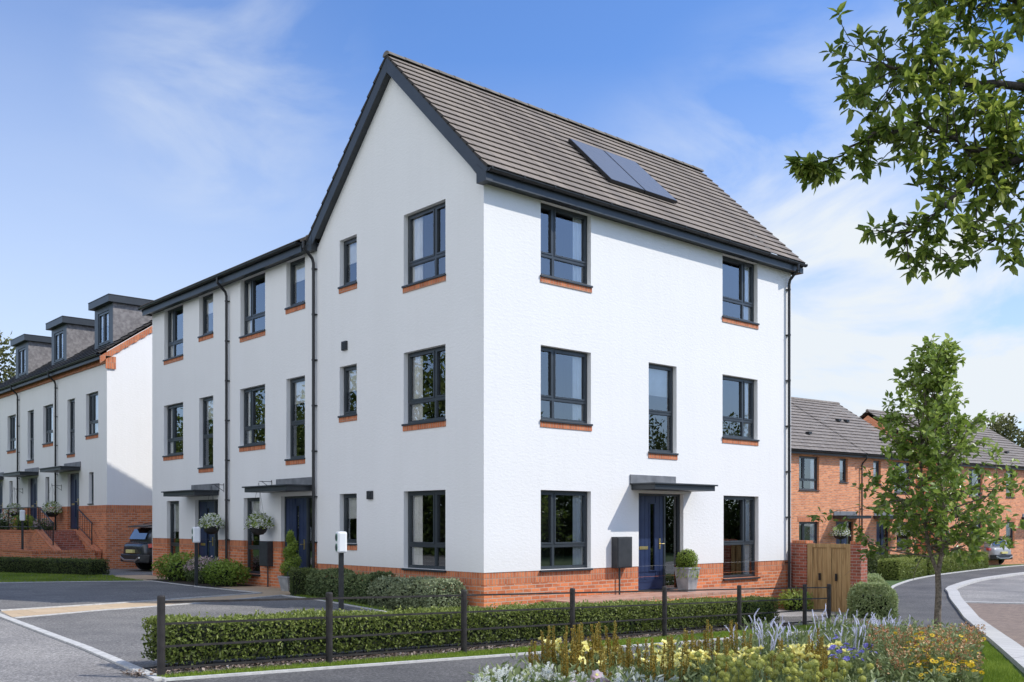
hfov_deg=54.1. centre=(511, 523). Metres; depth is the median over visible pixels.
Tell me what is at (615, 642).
flowering plant
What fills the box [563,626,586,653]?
flowering plant
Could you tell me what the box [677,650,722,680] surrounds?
flowering plant
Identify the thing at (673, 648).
flowering plant
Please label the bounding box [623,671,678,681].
silver plant
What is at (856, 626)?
flowering plant
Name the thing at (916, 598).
path
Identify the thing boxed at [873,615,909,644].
flowering plant
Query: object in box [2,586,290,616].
slab path
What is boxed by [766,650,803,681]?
flowering plant
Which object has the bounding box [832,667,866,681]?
flowering plant
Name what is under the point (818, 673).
flowering plant
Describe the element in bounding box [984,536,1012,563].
parked car
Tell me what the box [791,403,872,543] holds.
brick house
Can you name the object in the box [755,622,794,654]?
flowering plant
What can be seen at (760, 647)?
flowering plant
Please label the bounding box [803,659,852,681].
flowering plant
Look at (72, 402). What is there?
window
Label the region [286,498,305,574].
door
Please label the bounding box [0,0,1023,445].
sky
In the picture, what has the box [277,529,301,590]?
potted plant
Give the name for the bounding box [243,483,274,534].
hanging basket
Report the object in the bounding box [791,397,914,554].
brick house
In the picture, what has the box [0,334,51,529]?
dormer house
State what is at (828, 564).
garden gate
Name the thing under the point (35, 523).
shrub
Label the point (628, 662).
flowering plant
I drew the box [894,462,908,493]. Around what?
window
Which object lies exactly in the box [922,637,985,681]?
flowering plant
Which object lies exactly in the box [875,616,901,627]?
flowering plant
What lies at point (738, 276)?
window
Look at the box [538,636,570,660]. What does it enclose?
flowering plant
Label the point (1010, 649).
kerb
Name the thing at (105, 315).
dormer window
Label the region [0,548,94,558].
brick wall
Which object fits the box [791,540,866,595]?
garden wall
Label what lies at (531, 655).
flowering plant
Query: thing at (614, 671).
flowering plant
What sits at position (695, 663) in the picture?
flowering plant
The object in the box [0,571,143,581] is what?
lawn grass
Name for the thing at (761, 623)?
flowering plant
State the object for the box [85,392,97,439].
window
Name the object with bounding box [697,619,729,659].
flowering plant
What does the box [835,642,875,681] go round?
flowering plant
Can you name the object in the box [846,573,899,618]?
loose hedge
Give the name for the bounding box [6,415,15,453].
window
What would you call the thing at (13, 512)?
hanging basket
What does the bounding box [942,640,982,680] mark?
flowering plant
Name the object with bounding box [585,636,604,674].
flowering plant
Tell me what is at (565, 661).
flowering plant
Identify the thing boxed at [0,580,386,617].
edging
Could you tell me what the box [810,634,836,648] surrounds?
flowering plant
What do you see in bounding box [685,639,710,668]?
flowering plant
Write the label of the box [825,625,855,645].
flowering plant
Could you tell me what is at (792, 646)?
flowering plant
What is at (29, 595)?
driveway
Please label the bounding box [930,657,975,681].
flowering plant
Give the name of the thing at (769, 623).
flowering plant
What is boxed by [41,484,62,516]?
hanging basket
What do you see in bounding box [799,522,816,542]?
window
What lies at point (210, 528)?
hanging basket
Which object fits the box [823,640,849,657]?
flowering plant
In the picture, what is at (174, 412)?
window
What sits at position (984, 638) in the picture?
flowering plant
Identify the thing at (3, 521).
shrub
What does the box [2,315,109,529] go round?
dormer house
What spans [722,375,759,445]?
window
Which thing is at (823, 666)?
flowering plant
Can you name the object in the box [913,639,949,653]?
flowering plant
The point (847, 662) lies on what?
flowering plant
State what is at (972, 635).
flowering plant
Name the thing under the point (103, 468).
dormer house
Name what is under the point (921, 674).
flowering plant
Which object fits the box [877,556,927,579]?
clipped hedge
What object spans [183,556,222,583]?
flowering shrub
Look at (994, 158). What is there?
overhanging tree
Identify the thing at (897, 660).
flowering plant
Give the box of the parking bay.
[105,568,151,574]
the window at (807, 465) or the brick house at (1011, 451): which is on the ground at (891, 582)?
the brick house at (1011, 451)
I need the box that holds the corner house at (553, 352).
[305,50,807,608]
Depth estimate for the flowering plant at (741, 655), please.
9.73 m
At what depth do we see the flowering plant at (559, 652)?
9.96 m
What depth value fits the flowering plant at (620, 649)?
9.38 m
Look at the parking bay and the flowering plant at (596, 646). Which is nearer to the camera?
the flowering plant at (596, 646)
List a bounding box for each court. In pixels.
[957,575,1023,637]
[967,603,1023,646]
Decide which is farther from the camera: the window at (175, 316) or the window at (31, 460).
the window at (31, 460)
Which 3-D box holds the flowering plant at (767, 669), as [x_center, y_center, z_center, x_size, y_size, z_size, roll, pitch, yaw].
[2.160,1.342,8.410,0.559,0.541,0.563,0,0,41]
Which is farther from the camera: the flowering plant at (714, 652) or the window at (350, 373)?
the window at (350, 373)
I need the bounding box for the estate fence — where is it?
[157,584,830,675]
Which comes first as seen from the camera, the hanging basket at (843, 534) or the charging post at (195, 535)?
the charging post at (195, 535)
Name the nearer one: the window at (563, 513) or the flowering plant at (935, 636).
the flowering plant at (935, 636)
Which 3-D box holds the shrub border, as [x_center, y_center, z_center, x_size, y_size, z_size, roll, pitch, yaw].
[-3.454,1.313,21.259,0.889,0.763,2.639,0,0,-41]
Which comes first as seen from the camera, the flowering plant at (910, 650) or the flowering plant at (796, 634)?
the flowering plant at (910, 650)
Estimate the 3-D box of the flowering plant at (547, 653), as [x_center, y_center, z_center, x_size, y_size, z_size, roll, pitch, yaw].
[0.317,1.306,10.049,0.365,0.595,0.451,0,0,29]
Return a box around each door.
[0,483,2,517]
[31,479,36,520]
[71,474,78,527]
[200,501,213,563]
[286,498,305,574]
[638,496,664,589]
[836,523,845,543]
[876,523,882,554]
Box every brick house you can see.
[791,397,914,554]
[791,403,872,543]
[859,409,1023,564]
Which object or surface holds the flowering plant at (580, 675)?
on the planting bed
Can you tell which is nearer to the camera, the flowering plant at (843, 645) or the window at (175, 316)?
the flowering plant at (843, 645)
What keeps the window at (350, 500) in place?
in the corner house at (553, 352)
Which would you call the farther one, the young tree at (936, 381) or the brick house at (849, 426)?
the brick house at (849, 426)
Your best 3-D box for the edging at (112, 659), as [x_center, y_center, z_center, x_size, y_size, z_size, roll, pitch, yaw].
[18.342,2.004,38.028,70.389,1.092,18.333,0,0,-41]
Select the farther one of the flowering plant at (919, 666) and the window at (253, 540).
the window at (253, 540)
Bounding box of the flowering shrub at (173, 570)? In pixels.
[150,551,203,580]
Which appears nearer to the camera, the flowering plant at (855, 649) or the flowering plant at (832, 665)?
the flowering plant at (832, 665)
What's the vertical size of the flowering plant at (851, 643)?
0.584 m
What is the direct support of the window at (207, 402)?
in the terraced house at (190, 395)
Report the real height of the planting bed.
0.015 m
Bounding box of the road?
[0,572,881,681]
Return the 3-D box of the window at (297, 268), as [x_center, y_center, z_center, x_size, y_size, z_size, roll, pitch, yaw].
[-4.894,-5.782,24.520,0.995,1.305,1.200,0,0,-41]
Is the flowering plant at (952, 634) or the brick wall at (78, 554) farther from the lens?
the brick wall at (78, 554)
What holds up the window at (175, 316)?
in the terraced house at (190, 395)
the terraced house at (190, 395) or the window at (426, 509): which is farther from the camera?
the terraced house at (190, 395)
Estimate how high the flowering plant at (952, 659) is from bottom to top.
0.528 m
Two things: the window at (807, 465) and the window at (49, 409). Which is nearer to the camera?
the window at (49, 409)
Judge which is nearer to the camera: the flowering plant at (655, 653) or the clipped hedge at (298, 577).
the flowering plant at (655, 653)
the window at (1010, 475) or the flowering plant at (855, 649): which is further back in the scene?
the window at (1010, 475)
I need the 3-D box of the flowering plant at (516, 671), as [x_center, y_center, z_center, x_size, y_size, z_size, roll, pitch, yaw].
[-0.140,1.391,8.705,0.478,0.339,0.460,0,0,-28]
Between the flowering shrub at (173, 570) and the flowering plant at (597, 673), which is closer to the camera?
the flowering plant at (597, 673)
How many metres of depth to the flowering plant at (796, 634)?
13.16 m
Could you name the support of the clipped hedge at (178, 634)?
on the planting bed
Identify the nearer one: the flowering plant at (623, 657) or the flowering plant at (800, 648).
the flowering plant at (623, 657)
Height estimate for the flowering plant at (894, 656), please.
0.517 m
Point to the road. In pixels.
(27, 655)
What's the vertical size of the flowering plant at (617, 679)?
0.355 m
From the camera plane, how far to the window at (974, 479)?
54.94 m
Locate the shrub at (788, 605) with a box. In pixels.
[778,586,813,610]
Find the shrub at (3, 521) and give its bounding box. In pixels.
[0,512,14,529]
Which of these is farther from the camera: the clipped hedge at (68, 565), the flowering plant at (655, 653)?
the clipped hedge at (68, 565)
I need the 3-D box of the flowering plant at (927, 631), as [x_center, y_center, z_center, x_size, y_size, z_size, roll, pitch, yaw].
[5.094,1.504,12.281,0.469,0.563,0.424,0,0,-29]
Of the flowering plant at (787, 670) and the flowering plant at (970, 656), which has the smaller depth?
the flowering plant at (787, 670)
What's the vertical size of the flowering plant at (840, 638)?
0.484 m
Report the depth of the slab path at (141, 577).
29.84 m
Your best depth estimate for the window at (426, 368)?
20.85 m
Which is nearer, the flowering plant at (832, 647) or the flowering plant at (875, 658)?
the flowering plant at (832, 647)
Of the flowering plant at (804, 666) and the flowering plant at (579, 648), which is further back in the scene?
the flowering plant at (579, 648)
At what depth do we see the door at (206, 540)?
28.20 m
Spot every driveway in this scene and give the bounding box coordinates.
[0,581,253,609]
[14,596,372,667]
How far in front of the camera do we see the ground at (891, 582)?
37.80 m
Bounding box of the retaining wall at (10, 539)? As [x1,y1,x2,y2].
[0,507,38,549]
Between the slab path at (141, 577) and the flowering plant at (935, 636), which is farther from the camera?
the slab path at (141, 577)
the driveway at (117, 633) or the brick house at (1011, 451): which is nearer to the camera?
the driveway at (117, 633)
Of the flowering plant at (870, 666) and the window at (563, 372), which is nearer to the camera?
the flowering plant at (870, 666)
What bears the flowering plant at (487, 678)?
on the planting bed
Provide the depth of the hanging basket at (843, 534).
44.71 m
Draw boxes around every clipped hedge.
[0,556,110,575]
[140,595,779,669]
[289,566,315,595]
[867,554,907,573]
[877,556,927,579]
[911,551,988,574]
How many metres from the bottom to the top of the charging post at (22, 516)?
1.520 m
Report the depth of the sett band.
27.62 m
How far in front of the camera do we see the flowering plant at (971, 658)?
10.20 m
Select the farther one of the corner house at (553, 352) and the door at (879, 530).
the door at (879, 530)
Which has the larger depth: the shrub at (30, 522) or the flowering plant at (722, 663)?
the shrub at (30, 522)
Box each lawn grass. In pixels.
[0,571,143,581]
[154,623,870,677]
[290,594,396,612]
[914,632,1023,681]
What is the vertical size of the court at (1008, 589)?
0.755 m
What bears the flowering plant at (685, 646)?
on the planting bed
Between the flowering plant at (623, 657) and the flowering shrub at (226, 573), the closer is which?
the flowering plant at (623, 657)
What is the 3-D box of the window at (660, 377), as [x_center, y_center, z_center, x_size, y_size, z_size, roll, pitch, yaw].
[3.065,-2.505,22.682,1.260,2.130,0.995,0,0,-41]
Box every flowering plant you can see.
[468,663,519,680]
[474,670,512,681]
[484,675,527,681]
[504,671,542,681]
[520,661,562,681]
[524,640,549,681]
[536,626,559,681]
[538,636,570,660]
[548,625,569,676]
[550,670,592,681]
[553,626,594,672]
[553,648,588,674]
[554,639,587,680]
[558,622,583,662]
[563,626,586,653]
[565,669,602,681]
[569,626,598,664]
[569,640,608,673]
[583,649,611,680]
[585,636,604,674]
[587,622,602,650]
[587,673,628,681]
[590,645,617,666]
[595,666,635,681]
[604,621,623,664]
[607,644,634,676]
[617,637,640,666]
[623,637,644,671]
[630,637,665,681]
[641,654,679,677]
[642,639,689,656]
[643,652,680,674]
[645,635,691,681]
[648,650,670,658]
[658,641,675,654]
[668,662,696,681]
[675,649,709,679]
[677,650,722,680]
[682,628,699,654]
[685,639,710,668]
[686,649,720,678]
[694,651,752,681]
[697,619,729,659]
[699,652,738,677]
[702,671,732,681]
[707,636,737,679]
[708,658,763,681]
[712,650,750,668]
[716,620,751,653]
[717,658,765,681]
[719,670,752,681]
[722,672,739,681]
[724,625,756,649]
[731,652,748,666]
[732,645,763,670]
[735,647,766,675]
[740,608,775,643]
[740,619,784,654]
[740,631,768,654]
[746,630,782,659]
[748,648,798,681]
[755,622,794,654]
[755,654,770,680]
[755,656,775,681]
[757,616,782,635]
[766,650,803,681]
[766,660,805,681]
[767,638,794,675]
[775,643,815,664]
[775,647,823,680]
[776,623,810,648]
[776,644,804,664]
[778,662,812,681]
[785,644,803,675]
[787,625,810,645]
[788,622,820,643]
[793,651,830,679]
[794,669,812,681]
[798,635,819,666]
[799,659,846,681]
[802,628,833,670]
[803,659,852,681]
[809,609,837,642]
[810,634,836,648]
[812,609,848,640]
[813,666,835,681]
[818,648,838,681]
[820,645,837,680]
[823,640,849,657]
[824,624,865,662]
[824,629,856,650]
[824,644,857,672]
[825,604,859,641]
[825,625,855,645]
[826,663,873,681]
[827,634,852,670]
[828,654,863,677]
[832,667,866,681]
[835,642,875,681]
[837,646,866,674]
[837,647,874,675]
[841,614,871,647]
[857,619,879,644]
[863,624,911,677]
[866,609,891,623]
[866,619,897,652]
[867,651,894,678]
[869,613,898,637]
[870,627,920,678]
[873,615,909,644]
[874,618,906,637]
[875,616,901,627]
[876,650,921,681]
[882,625,922,659]
[884,626,927,652]
[886,645,925,681]
[893,631,931,657]
[902,642,954,681]
[903,630,943,656]
[904,646,937,679]
[906,653,936,680]
[907,633,949,654]
[908,660,948,681]
[911,623,948,637]
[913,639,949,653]
[915,635,973,673]
[918,625,951,639]
[918,627,958,642]
[922,628,952,645]
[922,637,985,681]
[923,659,961,679]
[924,645,973,681]
[929,626,985,657]
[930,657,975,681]
[935,623,985,681]
[936,657,984,681]
[939,622,985,668]
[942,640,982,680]
[944,646,983,669]
[946,624,981,660]
[954,635,985,669]
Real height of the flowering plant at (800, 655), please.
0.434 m
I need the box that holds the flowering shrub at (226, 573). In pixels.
[199,558,251,586]
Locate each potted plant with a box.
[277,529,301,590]
[673,548,700,591]
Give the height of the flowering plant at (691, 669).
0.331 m
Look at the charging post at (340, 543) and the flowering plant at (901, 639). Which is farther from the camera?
the charging post at (340, 543)
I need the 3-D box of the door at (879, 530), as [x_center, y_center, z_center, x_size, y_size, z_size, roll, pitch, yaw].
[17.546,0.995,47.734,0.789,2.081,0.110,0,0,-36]
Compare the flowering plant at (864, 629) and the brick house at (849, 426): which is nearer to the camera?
the flowering plant at (864, 629)
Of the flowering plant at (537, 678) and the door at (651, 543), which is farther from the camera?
the door at (651, 543)
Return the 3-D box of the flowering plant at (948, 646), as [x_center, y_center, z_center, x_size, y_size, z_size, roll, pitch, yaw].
[4.139,1.371,9.645,0.496,0.648,0.511,0,0,-33]
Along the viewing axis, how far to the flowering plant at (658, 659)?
9.46 m
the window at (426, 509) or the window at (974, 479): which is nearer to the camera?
the window at (426, 509)
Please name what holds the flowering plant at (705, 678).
on the planting bed
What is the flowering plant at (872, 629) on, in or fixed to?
on the planting bed
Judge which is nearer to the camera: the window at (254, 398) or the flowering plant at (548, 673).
the flowering plant at (548, 673)
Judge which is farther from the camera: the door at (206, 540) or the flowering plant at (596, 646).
the door at (206, 540)
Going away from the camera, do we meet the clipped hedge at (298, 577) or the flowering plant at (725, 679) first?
the flowering plant at (725, 679)
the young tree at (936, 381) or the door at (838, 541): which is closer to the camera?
the young tree at (936, 381)
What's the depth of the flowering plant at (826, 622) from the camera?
14.50 m
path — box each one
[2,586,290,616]
[115,575,167,581]
[170,566,1023,681]
[544,588,754,603]
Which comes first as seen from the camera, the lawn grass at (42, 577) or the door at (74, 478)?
the lawn grass at (42, 577)
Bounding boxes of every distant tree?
[0,332,15,383]
[981,412,1023,451]
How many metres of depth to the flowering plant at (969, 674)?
8.84 m
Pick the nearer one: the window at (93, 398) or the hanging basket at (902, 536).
the window at (93, 398)
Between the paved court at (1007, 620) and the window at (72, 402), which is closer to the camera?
the paved court at (1007, 620)
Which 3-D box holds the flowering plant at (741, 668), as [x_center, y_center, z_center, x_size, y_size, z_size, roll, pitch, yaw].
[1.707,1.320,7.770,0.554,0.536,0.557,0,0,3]
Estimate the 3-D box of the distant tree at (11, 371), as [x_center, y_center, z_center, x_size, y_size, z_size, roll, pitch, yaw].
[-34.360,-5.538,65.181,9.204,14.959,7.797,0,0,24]
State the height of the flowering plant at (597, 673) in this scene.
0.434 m
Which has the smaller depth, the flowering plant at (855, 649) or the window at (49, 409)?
the flowering plant at (855, 649)
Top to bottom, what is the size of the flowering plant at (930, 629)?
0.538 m
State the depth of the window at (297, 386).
24.61 m
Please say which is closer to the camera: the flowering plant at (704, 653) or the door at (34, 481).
the flowering plant at (704, 653)
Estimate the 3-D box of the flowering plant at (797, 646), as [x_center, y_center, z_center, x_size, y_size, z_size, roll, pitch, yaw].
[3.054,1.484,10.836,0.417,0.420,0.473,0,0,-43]
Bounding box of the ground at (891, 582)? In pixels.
[867,564,1023,678]
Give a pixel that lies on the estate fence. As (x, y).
(161, 624)
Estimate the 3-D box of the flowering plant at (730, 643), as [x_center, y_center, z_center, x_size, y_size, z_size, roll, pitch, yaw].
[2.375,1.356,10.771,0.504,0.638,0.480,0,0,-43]
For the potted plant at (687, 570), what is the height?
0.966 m
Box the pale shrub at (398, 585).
[367,574,468,609]
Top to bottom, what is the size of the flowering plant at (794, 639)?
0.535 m
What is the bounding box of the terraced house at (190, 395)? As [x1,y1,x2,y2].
[138,235,317,575]
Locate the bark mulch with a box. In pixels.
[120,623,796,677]
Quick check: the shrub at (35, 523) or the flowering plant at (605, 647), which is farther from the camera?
the shrub at (35, 523)
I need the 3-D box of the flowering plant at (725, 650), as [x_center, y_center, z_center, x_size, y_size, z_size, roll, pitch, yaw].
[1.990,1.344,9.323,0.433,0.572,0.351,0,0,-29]
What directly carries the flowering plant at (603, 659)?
on the planting bed
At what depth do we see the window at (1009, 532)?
56.95 m
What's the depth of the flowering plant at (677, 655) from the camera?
9.77 m
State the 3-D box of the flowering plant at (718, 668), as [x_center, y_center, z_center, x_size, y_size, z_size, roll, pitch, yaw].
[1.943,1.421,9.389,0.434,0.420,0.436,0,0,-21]
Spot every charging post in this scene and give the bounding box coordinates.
[19,510,24,549]
[191,527,200,586]
[333,532,349,610]
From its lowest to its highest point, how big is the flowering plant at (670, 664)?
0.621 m
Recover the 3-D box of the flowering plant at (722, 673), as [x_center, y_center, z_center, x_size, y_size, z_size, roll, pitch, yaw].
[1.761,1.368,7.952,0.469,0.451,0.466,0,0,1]
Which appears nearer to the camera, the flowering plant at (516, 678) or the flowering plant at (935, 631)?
the flowering plant at (516, 678)
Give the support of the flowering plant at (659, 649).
on the planting bed
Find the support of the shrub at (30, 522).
on the retaining wall at (10, 539)
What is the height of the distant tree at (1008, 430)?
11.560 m
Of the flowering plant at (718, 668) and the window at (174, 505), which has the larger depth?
the window at (174, 505)
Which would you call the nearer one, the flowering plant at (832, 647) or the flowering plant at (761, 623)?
the flowering plant at (832, 647)
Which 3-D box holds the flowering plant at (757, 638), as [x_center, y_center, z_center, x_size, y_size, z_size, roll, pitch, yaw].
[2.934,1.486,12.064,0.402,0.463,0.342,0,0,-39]
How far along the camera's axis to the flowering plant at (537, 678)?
8.39 m
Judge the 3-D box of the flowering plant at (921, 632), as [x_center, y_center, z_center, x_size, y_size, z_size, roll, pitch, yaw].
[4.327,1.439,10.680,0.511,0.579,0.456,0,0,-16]
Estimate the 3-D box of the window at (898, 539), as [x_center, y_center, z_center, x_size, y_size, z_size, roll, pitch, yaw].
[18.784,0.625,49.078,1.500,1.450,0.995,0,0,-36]
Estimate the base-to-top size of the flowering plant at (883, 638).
0.632 m
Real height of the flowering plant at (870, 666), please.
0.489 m
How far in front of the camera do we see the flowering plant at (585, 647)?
9.70 m
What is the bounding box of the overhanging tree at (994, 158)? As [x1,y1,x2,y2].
[783,0,1023,285]
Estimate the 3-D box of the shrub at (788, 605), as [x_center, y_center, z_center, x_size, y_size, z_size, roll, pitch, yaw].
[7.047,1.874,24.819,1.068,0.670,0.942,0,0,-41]
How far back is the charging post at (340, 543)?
18.92 m
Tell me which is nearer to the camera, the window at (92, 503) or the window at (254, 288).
the window at (254, 288)
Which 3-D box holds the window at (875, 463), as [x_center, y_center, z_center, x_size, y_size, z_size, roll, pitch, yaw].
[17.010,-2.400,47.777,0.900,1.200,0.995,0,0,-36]
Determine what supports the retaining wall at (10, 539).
on the ground at (891, 582)
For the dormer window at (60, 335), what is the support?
in the dormer house at (72, 336)
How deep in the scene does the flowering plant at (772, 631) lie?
11.80 m
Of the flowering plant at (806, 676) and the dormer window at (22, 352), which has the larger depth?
the dormer window at (22, 352)
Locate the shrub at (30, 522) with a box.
[10,514,35,529]
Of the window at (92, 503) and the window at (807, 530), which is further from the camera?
the window at (807, 530)
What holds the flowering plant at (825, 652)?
on the planting bed
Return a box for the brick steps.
[35,507,101,558]
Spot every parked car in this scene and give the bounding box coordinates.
[120,522,151,569]
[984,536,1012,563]
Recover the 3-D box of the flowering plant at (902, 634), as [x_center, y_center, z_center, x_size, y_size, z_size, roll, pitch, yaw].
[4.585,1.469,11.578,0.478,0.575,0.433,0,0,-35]
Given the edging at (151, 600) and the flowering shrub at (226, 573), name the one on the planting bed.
the flowering shrub at (226, 573)
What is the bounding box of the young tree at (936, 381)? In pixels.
[807,332,1023,626]
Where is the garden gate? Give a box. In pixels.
[807,543,849,612]
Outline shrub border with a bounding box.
[304,567,395,604]
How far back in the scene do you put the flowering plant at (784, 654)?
8.85 m
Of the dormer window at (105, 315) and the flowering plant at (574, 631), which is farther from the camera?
the dormer window at (105, 315)
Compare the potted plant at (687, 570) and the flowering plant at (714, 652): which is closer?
the flowering plant at (714, 652)
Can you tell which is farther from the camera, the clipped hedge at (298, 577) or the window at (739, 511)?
the window at (739, 511)
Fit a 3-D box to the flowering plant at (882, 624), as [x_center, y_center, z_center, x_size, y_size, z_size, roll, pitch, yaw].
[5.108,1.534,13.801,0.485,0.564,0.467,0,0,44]
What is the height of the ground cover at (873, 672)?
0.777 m
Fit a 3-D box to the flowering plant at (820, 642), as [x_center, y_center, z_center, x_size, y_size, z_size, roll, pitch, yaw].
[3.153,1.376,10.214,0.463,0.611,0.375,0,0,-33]
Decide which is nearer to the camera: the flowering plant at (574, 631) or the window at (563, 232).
the flowering plant at (574, 631)
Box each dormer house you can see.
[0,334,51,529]
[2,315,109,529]
[39,293,153,568]
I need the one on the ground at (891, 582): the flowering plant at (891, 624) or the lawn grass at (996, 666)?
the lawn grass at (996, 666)
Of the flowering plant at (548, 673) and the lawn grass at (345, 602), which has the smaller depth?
the flowering plant at (548, 673)
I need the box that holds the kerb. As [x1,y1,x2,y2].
[945,572,1023,672]
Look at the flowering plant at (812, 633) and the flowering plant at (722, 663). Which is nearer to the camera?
the flowering plant at (722, 663)
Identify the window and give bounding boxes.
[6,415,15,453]
[17,347,25,376]
[26,411,33,463]
[42,405,52,446]
[53,330,76,363]
[66,399,74,457]
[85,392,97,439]
[87,472,93,504]
[97,310,136,350]
[162,403,182,460]
[163,305,182,364]
[170,501,178,556]
[197,293,212,341]
[197,397,212,472]
[238,385,264,451]
[239,273,264,342]
[248,498,259,575]
[284,257,304,313]
[284,377,304,464]
[338,237,356,293]
[338,365,356,422]
[344,494,356,549]
[401,202,445,293]
[401,346,445,430]
[401,490,446,572]
[540,203,592,292]
[540,346,592,430]
[540,490,592,571]
[648,363,678,459]
[705,496,760,580]
[722,256,759,329]
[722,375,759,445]
[799,456,819,490]
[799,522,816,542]
[839,459,848,482]
[873,461,881,484]
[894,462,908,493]
[897,525,911,549]
[969,469,980,496]
[1006,471,1015,497]
[1006,522,1012,544]
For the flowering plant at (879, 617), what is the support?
on the planting bed
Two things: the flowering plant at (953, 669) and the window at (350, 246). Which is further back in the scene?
the window at (350, 246)
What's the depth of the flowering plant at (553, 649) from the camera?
9.90 m
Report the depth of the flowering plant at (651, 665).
9.17 m
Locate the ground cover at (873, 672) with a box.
[467,614,979,681]
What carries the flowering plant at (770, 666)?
on the planting bed
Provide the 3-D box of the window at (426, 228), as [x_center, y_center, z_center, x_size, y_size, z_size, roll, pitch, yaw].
[-1.445,-5.612,20.616,0.995,1.645,1.720,0,0,-41]
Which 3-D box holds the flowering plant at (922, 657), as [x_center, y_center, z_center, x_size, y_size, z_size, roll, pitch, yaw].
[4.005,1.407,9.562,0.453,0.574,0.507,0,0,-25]
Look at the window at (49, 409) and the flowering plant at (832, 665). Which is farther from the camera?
the window at (49, 409)
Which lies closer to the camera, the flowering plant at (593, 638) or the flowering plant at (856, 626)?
the flowering plant at (593, 638)
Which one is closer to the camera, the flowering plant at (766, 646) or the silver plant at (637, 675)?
the silver plant at (637, 675)
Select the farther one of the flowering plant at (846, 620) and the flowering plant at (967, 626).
the flowering plant at (846, 620)
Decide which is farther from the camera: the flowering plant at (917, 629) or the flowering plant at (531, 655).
the flowering plant at (917, 629)
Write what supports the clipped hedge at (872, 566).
on the ground at (891, 582)
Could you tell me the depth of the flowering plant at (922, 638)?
10.49 m
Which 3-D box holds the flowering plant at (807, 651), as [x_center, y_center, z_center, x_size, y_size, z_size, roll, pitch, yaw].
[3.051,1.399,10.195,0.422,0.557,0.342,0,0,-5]
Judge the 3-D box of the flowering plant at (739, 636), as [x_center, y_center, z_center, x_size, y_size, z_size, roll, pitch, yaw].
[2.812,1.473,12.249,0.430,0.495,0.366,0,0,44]
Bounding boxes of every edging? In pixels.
[0,565,1023,681]
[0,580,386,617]
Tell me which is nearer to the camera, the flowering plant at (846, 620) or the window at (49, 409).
the flowering plant at (846, 620)
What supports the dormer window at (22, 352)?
in the dormer house at (33, 352)
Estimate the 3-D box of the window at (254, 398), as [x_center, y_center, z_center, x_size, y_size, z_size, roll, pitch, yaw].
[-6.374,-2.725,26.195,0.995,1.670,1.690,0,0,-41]
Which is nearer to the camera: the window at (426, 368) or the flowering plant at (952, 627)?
the flowering plant at (952, 627)
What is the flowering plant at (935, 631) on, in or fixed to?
on the planting bed
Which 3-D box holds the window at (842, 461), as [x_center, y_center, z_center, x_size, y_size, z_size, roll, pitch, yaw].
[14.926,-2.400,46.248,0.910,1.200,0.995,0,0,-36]
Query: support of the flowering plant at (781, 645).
on the planting bed
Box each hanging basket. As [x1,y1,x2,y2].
[3,488,23,517]
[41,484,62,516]
[198,486,224,533]
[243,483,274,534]
[828,511,850,538]
[893,526,907,538]
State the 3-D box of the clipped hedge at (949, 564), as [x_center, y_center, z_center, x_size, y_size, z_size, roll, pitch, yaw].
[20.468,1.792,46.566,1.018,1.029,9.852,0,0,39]
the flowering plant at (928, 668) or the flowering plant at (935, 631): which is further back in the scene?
the flowering plant at (935, 631)
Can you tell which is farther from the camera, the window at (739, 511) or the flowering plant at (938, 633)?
the window at (739, 511)
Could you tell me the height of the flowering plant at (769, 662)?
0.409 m
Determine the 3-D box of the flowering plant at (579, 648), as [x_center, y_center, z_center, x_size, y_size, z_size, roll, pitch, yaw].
[0.611,1.290,9.662,0.469,0.622,0.492,0,0,-13]
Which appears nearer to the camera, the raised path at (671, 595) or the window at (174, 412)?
the raised path at (671, 595)
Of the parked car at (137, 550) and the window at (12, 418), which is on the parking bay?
the parked car at (137, 550)
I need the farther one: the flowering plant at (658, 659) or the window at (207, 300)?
the window at (207, 300)
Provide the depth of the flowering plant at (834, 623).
14.17 m
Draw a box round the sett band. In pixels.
[965,601,1023,603]
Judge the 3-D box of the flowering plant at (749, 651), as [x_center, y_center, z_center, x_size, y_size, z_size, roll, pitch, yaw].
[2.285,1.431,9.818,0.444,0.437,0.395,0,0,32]
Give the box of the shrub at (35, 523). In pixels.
[32,517,54,529]
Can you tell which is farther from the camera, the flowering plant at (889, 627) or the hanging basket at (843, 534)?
the hanging basket at (843, 534)
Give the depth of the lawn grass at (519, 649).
11.95 m
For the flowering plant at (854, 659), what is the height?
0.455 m
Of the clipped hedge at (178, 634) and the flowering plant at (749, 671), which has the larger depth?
the clipped hedge at (178, 634)
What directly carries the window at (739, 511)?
in the corner house at (553, 352)
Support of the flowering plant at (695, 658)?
on the planting bed
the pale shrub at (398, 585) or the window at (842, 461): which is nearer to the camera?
the pale shrub at (398, 585)
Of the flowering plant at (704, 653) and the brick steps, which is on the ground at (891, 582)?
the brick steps

